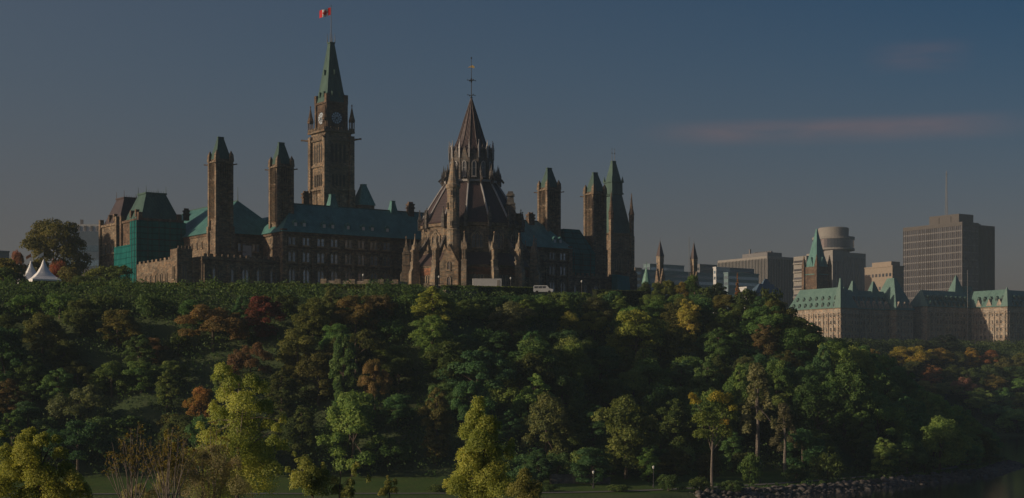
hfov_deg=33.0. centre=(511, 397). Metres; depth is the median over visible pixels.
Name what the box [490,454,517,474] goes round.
broadleaf tree
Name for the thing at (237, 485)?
thicket shrub
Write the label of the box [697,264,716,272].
office block
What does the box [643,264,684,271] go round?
office block
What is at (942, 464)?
broadleaf tree
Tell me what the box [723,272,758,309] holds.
office block
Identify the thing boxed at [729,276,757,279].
window
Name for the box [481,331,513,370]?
broadleaf tree
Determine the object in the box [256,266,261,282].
window
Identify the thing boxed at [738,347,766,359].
broadleaf tree
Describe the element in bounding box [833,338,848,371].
broadleaf tree
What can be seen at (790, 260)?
window
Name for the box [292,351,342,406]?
broadleaf tree
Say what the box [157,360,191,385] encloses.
broadleaf tree
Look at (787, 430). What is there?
broadleaf tree
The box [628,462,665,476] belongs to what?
broadleaf tree
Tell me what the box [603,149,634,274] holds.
mansard tower
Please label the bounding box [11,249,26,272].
broadleaf tree
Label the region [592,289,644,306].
hedge
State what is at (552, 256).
window
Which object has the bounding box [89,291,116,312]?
broadleaf tree
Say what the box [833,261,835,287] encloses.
window
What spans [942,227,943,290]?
window
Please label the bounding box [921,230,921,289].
window
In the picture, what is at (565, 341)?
broadleaf tree
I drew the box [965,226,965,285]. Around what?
window
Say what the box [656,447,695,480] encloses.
broadleaf tree
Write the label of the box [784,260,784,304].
window
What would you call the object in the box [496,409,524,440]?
broadleaf tree
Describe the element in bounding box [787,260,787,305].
window
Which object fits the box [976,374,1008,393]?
broadleaf tree
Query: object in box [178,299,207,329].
broadleaf tree
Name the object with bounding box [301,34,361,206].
clock tower
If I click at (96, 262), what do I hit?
window
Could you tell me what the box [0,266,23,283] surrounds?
shrub
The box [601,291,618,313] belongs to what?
broadleaf tree
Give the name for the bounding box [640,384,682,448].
broadleaf tree
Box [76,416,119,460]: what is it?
broadleaf tree
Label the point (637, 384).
broadleaf tree
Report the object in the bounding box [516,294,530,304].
broadleaf tree
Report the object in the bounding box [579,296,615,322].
broadleaf tree
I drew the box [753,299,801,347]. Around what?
broadleaf tree
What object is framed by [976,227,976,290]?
window
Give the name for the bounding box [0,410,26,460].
broadleaf tree
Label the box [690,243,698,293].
spire tower
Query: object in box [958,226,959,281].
window
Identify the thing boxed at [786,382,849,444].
broadleaf tree
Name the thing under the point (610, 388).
broadleaf tree
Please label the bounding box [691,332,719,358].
broadleaf tree
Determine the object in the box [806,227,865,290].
hotel tower
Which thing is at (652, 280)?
window
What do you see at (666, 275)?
window
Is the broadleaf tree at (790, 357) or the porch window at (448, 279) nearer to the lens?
the broadleaf tree at (790, 357)
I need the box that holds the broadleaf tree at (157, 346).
[140,337,169,363]
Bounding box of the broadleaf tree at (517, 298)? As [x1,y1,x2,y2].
[500,295,524,305]
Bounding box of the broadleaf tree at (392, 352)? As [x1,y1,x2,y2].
[372,344,413,374]
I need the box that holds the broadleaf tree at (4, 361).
[0,326,8,366]
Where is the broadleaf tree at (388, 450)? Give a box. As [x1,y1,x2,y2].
[364,435,413,468]
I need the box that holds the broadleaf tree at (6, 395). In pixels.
[0,378,30,421]
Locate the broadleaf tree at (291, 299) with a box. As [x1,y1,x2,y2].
[273,294,299,313]
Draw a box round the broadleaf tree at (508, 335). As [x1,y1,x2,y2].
[484,330,512,341]
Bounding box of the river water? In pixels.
[758,436,1023,497]
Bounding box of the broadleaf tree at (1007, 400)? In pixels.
[992,387,1015,409]
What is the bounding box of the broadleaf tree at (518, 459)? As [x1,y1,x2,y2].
[509,453,529,477]
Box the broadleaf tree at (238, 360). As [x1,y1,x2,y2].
[227,341,274,385]
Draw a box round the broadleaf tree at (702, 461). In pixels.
[690,450,721,479]
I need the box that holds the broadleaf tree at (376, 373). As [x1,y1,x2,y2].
[357,359,393,409]
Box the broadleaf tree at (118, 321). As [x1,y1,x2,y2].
[96,309,142,347]
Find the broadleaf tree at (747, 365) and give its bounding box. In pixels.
[733,361,757,398]
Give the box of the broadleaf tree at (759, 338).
[750,324,778,359]
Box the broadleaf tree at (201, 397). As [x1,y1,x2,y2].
[182,385,218,417]
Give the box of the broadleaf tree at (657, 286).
[651,282,666,298]
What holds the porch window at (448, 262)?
in the parliament library
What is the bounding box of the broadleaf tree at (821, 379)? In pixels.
[812,368,835,402]
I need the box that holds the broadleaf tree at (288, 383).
[264,370,300,409]
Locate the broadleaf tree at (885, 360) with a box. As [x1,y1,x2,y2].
[875,353,896,369]
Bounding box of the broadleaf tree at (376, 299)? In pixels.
[362,293,398,316]
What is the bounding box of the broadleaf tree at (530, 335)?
[520,331,544,350]
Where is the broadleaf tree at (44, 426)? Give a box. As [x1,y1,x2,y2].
[30,417,66,465]
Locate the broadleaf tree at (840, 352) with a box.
[817,340,853,374]
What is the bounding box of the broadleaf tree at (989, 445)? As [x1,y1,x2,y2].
[974,427,998,454]
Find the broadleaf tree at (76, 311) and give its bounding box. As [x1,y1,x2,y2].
[61,298,102,334]
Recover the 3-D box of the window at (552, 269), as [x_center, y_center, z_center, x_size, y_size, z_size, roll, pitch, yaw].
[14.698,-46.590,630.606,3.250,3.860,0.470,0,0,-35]
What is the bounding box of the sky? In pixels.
[0,0,1023,290]
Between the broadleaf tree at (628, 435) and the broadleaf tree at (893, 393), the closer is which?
the broadleaf tree at (628, 435)
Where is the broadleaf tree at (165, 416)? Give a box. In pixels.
[156,412,178,429]
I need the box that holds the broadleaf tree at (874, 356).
[859,344,878,365]
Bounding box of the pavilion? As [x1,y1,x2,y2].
[752,279,783,298]
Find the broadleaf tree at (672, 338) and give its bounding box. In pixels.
[657,327,698,363]
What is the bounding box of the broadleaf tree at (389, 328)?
[373,319,407,342]
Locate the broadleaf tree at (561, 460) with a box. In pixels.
[548,452,571,473]
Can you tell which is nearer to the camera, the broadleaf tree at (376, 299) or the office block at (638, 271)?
the broadleaf tree at (376, 299)
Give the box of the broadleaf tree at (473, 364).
[433,350,520,397]
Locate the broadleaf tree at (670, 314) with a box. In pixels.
[658,297,703,330]
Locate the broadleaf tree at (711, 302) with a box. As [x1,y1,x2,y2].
[698,297,713,318]
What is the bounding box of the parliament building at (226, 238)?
[99,137,636,302]
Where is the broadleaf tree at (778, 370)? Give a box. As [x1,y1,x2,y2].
[764,359,795,399]
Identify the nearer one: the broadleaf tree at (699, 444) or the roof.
the broadleaf tree at (699, 444)
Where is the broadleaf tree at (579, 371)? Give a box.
[555,340,592,413]
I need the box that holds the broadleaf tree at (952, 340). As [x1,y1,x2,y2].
[931,334,961,351]
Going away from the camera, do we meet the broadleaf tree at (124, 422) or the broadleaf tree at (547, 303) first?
the broadleaf tree at (124, 422)
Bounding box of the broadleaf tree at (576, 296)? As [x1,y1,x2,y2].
[559,290,585,307]
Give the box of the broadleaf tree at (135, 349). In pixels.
[122,334,156,375]
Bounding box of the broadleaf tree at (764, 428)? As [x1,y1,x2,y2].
[735,389,778,444]
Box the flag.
[319,8,330,17]
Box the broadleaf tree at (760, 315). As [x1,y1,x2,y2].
[734,305,791,347]
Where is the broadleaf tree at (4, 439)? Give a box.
[0,411,10,446]
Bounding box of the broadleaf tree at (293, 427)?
[279,405,320,470]
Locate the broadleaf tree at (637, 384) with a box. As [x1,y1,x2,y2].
[605,368,652,413]
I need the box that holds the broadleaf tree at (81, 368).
[52,360,94,385]
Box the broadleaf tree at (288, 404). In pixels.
[258,388,303,439]
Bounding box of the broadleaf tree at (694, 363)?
[665,355,702,386]
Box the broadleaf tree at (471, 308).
[452,299,484,324]
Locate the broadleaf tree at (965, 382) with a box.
[950,377,980,401]
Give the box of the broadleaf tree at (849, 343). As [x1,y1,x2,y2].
[826,337,854,347]
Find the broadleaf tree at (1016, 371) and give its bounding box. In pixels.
[998,365,1023,389]
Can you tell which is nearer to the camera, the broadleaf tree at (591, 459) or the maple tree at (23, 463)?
the maple tree at (23, 463)
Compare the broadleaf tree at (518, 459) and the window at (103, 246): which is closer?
the broadleaf tree at (518, 459)
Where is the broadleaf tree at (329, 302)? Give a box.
[320,286,342,324]
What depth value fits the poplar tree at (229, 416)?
149.76 m
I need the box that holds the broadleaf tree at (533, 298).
[527,294,540,305]
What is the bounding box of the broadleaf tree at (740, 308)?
[729,299,752,324]
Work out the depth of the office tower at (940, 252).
1519.97 m
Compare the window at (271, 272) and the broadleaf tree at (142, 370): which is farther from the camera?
the window at (271, 272)
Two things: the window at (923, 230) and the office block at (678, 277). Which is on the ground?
the office block at (678, 277)
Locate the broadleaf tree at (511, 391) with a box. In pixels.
[486,361,521,415]
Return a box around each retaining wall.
[442,290,476,298]
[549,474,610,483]
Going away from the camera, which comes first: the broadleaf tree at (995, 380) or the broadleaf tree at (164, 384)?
the broadleaf tree at (164, 384)
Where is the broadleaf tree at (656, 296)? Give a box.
[638,294,670,317]
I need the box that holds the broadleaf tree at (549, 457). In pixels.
[522,452,557,476]
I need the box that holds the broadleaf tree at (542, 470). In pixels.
[526,447,552,482]
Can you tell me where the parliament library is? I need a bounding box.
[400,57,541,295]
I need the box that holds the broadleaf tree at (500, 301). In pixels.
[482,296,506,307]
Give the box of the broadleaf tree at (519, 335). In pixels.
[508,330,546,351]
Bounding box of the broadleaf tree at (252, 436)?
[226,429,269,452]
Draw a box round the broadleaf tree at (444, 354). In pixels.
[420,340,476,382]
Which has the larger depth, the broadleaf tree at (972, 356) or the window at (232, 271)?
the broadleaf tree at (972, 356)
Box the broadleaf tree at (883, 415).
[849,396,915,443]
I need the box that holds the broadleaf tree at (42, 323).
[21,312,68,354]
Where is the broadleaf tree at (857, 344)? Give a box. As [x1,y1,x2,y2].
[844,341,864,350]
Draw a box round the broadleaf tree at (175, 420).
[154,414,197,458]
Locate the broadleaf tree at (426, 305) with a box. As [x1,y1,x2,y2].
[410,286,459,323]
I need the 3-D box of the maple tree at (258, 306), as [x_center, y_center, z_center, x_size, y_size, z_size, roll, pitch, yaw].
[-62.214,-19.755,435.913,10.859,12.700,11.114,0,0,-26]
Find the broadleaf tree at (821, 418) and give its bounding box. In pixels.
[803,406,833,433]
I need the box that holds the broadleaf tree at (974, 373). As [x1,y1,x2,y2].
[947,367,987,383]
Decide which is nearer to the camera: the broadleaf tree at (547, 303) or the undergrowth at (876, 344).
the broadleaf tree at (547, 303)
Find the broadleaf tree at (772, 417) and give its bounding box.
[752,412,782,433]
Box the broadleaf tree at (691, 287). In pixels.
[684,274,698,299]
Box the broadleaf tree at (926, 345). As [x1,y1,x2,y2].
[911,340,938,359]
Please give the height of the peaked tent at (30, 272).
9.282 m
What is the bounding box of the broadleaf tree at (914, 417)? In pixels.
[885,396,923,451]
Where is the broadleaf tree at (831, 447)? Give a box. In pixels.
[797,428,837,455]
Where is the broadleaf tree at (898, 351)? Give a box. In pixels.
[889,346,915,363]
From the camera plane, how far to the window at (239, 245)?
575.47 m
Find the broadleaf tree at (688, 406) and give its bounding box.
[678,403,715,454]
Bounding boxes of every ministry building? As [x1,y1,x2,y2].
[789,229,914,341]
[911,270,1023,347]
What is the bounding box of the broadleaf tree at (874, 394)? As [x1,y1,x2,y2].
[847,390,891,431]
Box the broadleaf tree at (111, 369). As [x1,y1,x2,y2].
[88,360,129,396]
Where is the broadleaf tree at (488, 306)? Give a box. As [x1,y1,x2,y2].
[471,296,498,319]
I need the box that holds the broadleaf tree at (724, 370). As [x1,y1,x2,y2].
[702,356,732,392]
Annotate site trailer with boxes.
[472,278,500,285]
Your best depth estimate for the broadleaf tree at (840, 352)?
488.72 m
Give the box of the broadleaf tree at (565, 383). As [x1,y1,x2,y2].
[544,367,584,418]
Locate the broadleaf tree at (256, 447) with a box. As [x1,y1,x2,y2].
[225,438,275,465]
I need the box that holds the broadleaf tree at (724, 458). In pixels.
[707,454,731,474]
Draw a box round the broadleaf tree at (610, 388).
[587,378,638,410]
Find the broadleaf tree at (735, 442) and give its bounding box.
[720,431,743,471]
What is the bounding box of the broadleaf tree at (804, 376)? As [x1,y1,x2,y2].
[789,363,826,397]
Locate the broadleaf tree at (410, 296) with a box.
[395,294,417,306]
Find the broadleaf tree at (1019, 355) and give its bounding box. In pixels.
[1009,352,1023,363]
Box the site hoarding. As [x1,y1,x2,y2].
[612,275,629,289]
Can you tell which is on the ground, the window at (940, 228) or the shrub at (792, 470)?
the shrub at (792, 470)
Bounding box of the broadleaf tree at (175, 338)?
[163,332,191,355]
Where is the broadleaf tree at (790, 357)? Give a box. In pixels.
[774,350,805,391]
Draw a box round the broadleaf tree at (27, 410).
[9,401,50,440]
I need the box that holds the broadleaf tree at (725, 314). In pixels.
[714,308,732,333]
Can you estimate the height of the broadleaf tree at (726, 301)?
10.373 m
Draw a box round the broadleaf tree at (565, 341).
[550,335,598,395]
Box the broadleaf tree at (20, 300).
[3,294,41,315]
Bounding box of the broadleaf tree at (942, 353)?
[925,347,954,367]
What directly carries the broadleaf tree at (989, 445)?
on the ground
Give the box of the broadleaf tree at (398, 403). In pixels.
[378,393,416,427]
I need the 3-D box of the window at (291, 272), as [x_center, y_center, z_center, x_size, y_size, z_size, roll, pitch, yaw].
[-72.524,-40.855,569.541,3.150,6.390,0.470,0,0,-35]
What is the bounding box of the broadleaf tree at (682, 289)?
[674,281,688,296]
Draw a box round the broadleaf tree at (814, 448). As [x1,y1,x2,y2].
[780,427,826,470]
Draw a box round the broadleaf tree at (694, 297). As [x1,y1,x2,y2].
[689,294,711,300]
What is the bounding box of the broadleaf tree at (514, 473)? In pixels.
[506,466,537,482]
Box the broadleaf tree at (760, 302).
[751,296,767,319]
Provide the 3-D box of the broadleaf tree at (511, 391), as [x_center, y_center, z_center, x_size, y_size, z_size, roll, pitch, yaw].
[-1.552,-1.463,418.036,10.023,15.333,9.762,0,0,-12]
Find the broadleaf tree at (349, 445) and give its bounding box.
[335,391,360,458]
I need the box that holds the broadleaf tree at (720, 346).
[703,327,733,364]
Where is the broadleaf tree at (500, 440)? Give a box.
[470,429,511,456]
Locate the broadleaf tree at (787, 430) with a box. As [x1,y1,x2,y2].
[782,424,800,452]
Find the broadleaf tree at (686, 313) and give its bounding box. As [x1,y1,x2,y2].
[675,298,702,342]
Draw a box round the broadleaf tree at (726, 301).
[712,294,736,316]
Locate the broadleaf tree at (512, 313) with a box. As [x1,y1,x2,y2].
[485,300,537,347]
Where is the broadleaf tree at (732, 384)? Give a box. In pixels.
[723,362,754,426]
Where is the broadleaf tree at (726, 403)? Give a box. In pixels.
[688,390,739,488]
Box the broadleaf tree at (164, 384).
[155,369,180,412]
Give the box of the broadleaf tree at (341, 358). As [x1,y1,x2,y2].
[328,330,357,399]
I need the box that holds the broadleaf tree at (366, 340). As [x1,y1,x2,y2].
[321,329,388,377]
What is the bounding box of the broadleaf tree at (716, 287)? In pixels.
[709,282,728,308]
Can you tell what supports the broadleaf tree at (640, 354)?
on the ground
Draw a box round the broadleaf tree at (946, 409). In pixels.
[922,391,955,419]
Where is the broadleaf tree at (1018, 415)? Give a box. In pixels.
[995,408,1023,432]
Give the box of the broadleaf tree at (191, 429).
[183,415,220,470]
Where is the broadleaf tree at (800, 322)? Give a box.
[783,315,818,350]
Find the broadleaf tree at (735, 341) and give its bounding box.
[721,333,745,354]
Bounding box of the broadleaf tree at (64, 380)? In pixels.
[37,368,78,407]
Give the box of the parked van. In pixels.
[533,285,553,292]
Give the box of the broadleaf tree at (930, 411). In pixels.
[921,399,943,417]
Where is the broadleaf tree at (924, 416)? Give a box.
[907,408,929,430]
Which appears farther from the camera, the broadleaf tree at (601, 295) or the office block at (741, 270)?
the office block at (741, 270)
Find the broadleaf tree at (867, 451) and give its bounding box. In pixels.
[853,438,876,471]
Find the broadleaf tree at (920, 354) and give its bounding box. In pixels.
[900,345,938,362]
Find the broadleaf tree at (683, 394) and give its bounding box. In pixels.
[653,386,701,423]
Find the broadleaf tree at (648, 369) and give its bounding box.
[633,357,674,399]
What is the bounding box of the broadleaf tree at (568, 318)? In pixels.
[556,312,584,335]
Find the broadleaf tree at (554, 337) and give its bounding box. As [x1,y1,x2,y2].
[546,329,593,367]
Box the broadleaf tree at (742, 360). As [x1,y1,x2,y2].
[729,355,757,375]
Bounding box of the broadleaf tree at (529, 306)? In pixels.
[518,299,538,329]
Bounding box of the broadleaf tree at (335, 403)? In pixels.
[325,391,359,422]
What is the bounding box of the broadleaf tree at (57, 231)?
[19,217,94,281]
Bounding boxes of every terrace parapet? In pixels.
[320,278,406,284]
[424,282,452,288]
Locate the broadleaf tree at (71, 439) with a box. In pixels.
[41,419,118,472]
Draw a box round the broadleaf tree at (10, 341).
[0,326,32,388]
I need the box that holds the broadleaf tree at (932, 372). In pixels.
[919,364,942,387]
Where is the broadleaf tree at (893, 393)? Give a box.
[871,373,905,409]
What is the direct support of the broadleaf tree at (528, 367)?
on the ground
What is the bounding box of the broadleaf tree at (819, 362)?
[811,343,833,372]
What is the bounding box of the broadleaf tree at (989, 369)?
[973,364,1003,388]
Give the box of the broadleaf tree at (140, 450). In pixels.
[116,443,157,472]
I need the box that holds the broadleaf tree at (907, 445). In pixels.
[888,436,928,473]
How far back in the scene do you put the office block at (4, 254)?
1002.89 m
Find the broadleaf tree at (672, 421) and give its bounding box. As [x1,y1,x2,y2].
[655,398,701,466]
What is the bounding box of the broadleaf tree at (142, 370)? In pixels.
[122,360,161,392]
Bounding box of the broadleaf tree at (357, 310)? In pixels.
[329,294,379,334]
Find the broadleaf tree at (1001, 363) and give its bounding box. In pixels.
[991,356,1023,377]
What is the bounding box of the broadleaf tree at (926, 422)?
[879,409,929,437]
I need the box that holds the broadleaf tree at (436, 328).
[415,315,449,366]
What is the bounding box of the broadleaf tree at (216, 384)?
[212,369,232,396]
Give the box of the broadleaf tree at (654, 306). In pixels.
[642,300,667,326]
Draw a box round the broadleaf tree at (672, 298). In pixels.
[667,294,688,302]
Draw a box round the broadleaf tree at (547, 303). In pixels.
[530,295,555,321]
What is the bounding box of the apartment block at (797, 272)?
[793,256,808,298]
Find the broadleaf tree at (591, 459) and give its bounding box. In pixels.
[568,446,613,484]
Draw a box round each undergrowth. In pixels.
[0,274,1007,490]
[821,335,1023,432]
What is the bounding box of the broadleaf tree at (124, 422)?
[108,415,150,437]
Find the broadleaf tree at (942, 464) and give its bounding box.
[919,432,950,468]
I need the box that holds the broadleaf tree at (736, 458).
[730,452,752,472]
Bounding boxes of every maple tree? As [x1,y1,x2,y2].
[0,426,93,497]
[244,295,287,340]
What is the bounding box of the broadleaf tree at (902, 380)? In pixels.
[884,364,919,407]
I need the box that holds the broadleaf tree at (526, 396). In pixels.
[508,373,555,446]
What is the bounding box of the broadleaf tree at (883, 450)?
[869,437,898,474]
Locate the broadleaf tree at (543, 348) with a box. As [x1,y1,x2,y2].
[503,337,561,387]
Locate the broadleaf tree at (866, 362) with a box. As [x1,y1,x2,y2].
[848,345,879,380]
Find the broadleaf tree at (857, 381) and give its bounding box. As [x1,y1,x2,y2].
[819,360,876,436]
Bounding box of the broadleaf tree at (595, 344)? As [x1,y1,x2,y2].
[581,336,598,347]
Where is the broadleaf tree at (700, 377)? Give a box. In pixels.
[684,356,725,396]
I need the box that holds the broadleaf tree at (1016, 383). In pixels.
[1004,378,1023,395]
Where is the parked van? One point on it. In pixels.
(540, 288)
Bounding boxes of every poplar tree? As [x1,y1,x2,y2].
[187,360,290,497]
[442,395,515,497]
[738,362,777,456]
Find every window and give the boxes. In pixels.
[67,260,98,265]
[73,245,98,251]
[101,244,105,255]
[106,243,110,254]
[111,242,114,253]
[172,265,174,279]
[181,265,187,279]
[212,263,219,281]
[227,264,234,282]
[237,243,245,251]
[242,265,248,281]
[243,245,251,256]
[252,244,259,252]
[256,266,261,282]
[269,266,276,282]
[287,237,296,245]
[287,265,295,282]
[288,251,296,262]
[301,252,309,262]
[302,237,310,246]
[302,266,309,283]
[316,252,324,263]
[316,266,324,282]
[317,238,324,247]
[330,239,337,247]
[330,253,338,264]
[330,267,337,280]
[344,240,352,248]
[344,254,351,264]
[345,267,351,280]
[357,241,365,249]
[357,254,364,265]
[357,268,364,280]
[370,241,377,250]
[370,255,377,266]
[370,269,376,280]
[382,242,389,250]
[382,256,389,266]
[382,269,389,280]
[422,232,426,250]
[425,275,429,282]
[431,230,440,247]
[446,261,450,270]
[446,276,450,284]
[461,160,466,176]
[471,160,476,176]
[471,228,483,247]
[473,274,483,277]
[481,161,484,176]
[488,162,491,177]
[493,229,503,248]
[499,274,507,286]
[510,231,517,247]
[549,252,555,260]
[549,265,555,275]
[549,278,555,293]
[559,253,565,260]
[559,266,565,275]
[559,278,565,292]
[583,282,586,293]
[614,258,618,271]
[619,258,623,271]
[624,259,628,271]
[642,273,712,278]
[642,279,712,284]
[651,267,683,271]
[700,267,712,270]
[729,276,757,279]
[729,282,757,285]
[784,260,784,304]
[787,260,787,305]
[790,260,790,304]
[792,260,792,301]
[820,238,853,247]
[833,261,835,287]
[837,262,839,286]
[841,262,842,283]
[844,257,846,287]
[848,257,850,287]
[852,258,853,280]
[855,258,857,289]
[859,258,861,290]
[863,258,864,290]
[904,232,904,290]
[906,231,906,295]
[907,231,908,297]
[909,231,910,301]
[911,231,911,300]
[913,231,913,296]
[915,230,915,295]
[917,230,917,293]
[919,230,919,289]
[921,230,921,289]
[923,230,923,289]
[925,229,925,289]
[927,229,927,288]
[929,229,929,288]
[931,229,931,288]
[932,229,933,290]
[934,228,935,290]
[936,228,937,290]
[938,228,939,290]
[940,228,941,290]
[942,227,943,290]
[944,227,945,290]
[946,227,947,290]
[948,227,949,289]
[950,227,951,285]
[952,226,953,280]
[954,226,955,276]
[956,226,957,276]
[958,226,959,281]
[960,226,961,285]
[964,226,964,285]
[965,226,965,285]
[968,226,968,285]
[969,226,969,285]
[972,226,972,291]
[973,227,973,290]
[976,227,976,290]
[977,227,977,290]
[980,228,980,290]
[984,228,984,290]
[988,228,988,289]
[992,229,992,289]
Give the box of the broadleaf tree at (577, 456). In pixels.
[564,450,608,476]
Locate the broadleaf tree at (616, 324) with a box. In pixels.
[609,306,651,347]
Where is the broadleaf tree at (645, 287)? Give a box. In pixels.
[637,281,650,294]
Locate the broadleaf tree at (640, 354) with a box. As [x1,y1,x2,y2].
[631,347,659,382]
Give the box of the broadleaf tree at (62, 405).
[45,383,114,424]
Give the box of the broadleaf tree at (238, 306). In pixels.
[230,296,250,322]
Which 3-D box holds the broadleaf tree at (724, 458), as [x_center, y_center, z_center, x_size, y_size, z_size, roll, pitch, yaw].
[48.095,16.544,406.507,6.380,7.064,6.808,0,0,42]
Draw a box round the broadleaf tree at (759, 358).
[744,354,797,388]
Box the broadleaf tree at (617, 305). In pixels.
[610,295,630,319]
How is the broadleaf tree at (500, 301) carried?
on the ground
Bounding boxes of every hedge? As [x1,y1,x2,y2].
[19,281,421,289]
[441,285,534,296]
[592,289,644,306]
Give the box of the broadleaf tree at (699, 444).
[687,387,738,457]
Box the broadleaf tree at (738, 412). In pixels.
[728,408,740,427]
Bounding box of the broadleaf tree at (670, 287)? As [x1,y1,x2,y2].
[661,280,678,299]
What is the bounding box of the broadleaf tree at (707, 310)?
[693,298,714,332]
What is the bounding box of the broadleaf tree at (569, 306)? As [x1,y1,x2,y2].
[552,294,575,319]
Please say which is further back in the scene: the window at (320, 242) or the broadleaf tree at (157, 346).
the window at (320, 242)
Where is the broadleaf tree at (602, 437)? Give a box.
[595,433,632,474]
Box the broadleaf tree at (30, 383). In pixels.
[14,355,48,401]
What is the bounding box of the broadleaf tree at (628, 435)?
[591,394,660,478]
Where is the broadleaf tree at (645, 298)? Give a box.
[634,294,657,306]
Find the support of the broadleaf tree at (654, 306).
on the ground
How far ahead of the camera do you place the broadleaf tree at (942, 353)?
1013.88 m
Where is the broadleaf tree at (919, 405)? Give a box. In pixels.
[902,399,932,425]
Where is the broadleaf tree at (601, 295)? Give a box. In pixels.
[592,291,615,303]
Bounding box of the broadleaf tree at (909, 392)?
[900,372,917,399]
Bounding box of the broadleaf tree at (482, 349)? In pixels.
[478,345,493,376]
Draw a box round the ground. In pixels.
[0,283,1023,497]
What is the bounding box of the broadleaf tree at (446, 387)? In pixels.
[421,381,467,420]
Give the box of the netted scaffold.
[114,216,185,281]
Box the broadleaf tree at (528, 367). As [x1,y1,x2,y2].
[509,351,555,413]
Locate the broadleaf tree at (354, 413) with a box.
[315,389,387,475]
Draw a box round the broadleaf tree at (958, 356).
[942,351,965,371]
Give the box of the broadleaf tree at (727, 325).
[703,317,741,339]
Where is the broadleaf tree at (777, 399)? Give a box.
[750,386,789,415]
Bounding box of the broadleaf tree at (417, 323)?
[408,314,455,346]
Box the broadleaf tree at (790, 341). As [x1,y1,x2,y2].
[773,327,822,360]
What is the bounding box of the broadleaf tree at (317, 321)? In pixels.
[291,296,330,335]
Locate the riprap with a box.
[689,459,1023,497]
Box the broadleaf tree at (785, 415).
[769,402,797,471]
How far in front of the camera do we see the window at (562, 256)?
633.26 m
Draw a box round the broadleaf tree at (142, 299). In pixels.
[135,293,164,317]
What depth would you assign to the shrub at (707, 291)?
558.47 m
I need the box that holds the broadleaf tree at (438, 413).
[417,387,454,465]
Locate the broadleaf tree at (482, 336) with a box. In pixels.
[469,327,493,351]
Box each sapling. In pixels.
[155,429,184,497]
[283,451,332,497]
[330,461,370,497]
[377,475,397,497]
[506,467,544,497]
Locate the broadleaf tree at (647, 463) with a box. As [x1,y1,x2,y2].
[636,447,660,481]
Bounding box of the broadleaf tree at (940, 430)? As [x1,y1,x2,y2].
[916,415,972,470]
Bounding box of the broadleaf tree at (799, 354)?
[782,349,817,379]
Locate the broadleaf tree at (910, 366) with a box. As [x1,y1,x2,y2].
[898,361,927,380]
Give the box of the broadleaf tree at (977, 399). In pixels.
[960,387,997,412]
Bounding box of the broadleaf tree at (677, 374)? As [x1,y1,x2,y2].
[668,360,694,394]
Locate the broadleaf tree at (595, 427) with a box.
[577,405,608,448]
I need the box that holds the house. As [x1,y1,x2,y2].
[739,287,752,298]
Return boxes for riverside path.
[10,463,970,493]
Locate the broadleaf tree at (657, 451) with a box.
[646,445,668,466]
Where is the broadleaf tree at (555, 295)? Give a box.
[545,290,573,303]
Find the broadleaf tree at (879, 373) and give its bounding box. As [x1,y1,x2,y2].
[873,368,889,398]
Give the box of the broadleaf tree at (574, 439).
[552,406,586,472]
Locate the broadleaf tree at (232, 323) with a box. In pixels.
[174,304,249,351]
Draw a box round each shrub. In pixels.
[0,258,25,279]
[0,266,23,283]
[6,272,26,283]
[49,260,66,279]
[56,266,81,281]
[71,275,100,281]
[82,265,112,281]
[101,422,161,497]
[102,265,133,281]
[121,442,255,497]
[138,426,198,497]
[184,419,239,497]
[428,484,455,491]
[538,484,557,491]
[605,484,633,491]
[655,474,682,490]
[688,475,710,490]
[694,286,714,300]
[720,480,743,491]
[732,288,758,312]
[736,450,763,482]
[757,287,782,302]
[780,465,810,481]
[807,451,846,479]
[872,454,900,476]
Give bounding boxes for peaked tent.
[17,254,35,282]
[28,252,60,281]
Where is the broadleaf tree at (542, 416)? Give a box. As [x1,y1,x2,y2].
[520,391,576,455]
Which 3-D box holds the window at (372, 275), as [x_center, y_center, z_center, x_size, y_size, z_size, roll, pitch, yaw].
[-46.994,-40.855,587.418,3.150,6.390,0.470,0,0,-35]
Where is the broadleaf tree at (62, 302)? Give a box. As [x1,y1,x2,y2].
[38,291,79,318]
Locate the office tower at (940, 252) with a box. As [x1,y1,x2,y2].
[903,170,994,301]
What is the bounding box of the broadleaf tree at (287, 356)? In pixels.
[274,327,320,381]
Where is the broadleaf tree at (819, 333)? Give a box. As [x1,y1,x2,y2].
[814,328,825,346]
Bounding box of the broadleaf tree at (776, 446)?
[764,430,783,459]
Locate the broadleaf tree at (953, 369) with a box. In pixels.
[937,364,966,381]
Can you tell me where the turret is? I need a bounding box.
[642,261,650,287]
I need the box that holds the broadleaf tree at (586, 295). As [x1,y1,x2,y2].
[574,292,595,303]
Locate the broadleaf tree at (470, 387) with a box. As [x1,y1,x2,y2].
[446,380,496,419]
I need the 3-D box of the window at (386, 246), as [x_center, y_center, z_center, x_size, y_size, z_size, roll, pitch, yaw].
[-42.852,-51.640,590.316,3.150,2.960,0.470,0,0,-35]
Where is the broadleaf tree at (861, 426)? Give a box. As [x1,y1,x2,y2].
[844,410,877,456]
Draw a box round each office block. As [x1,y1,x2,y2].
[0,251,9,278]
[64,220,98,276]
[635,267,641,288]
[641,269,712,312]
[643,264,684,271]
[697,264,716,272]
[713,267,729,289]
[717,249,793,308]
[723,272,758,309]
[730,268,753,272]
[864,261,903,290]
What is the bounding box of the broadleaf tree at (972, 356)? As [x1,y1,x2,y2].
[962,347,982,368]
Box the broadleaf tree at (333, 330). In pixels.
[318,323,358,349]
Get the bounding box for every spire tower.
[655,241,664,295]
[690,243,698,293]
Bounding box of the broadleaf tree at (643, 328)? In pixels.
[604,309,669,360]
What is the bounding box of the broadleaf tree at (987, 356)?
[979,350,1000,368]
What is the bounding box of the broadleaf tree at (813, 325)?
[808,322,823,335]
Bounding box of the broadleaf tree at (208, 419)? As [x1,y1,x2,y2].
[191,417,235,446]

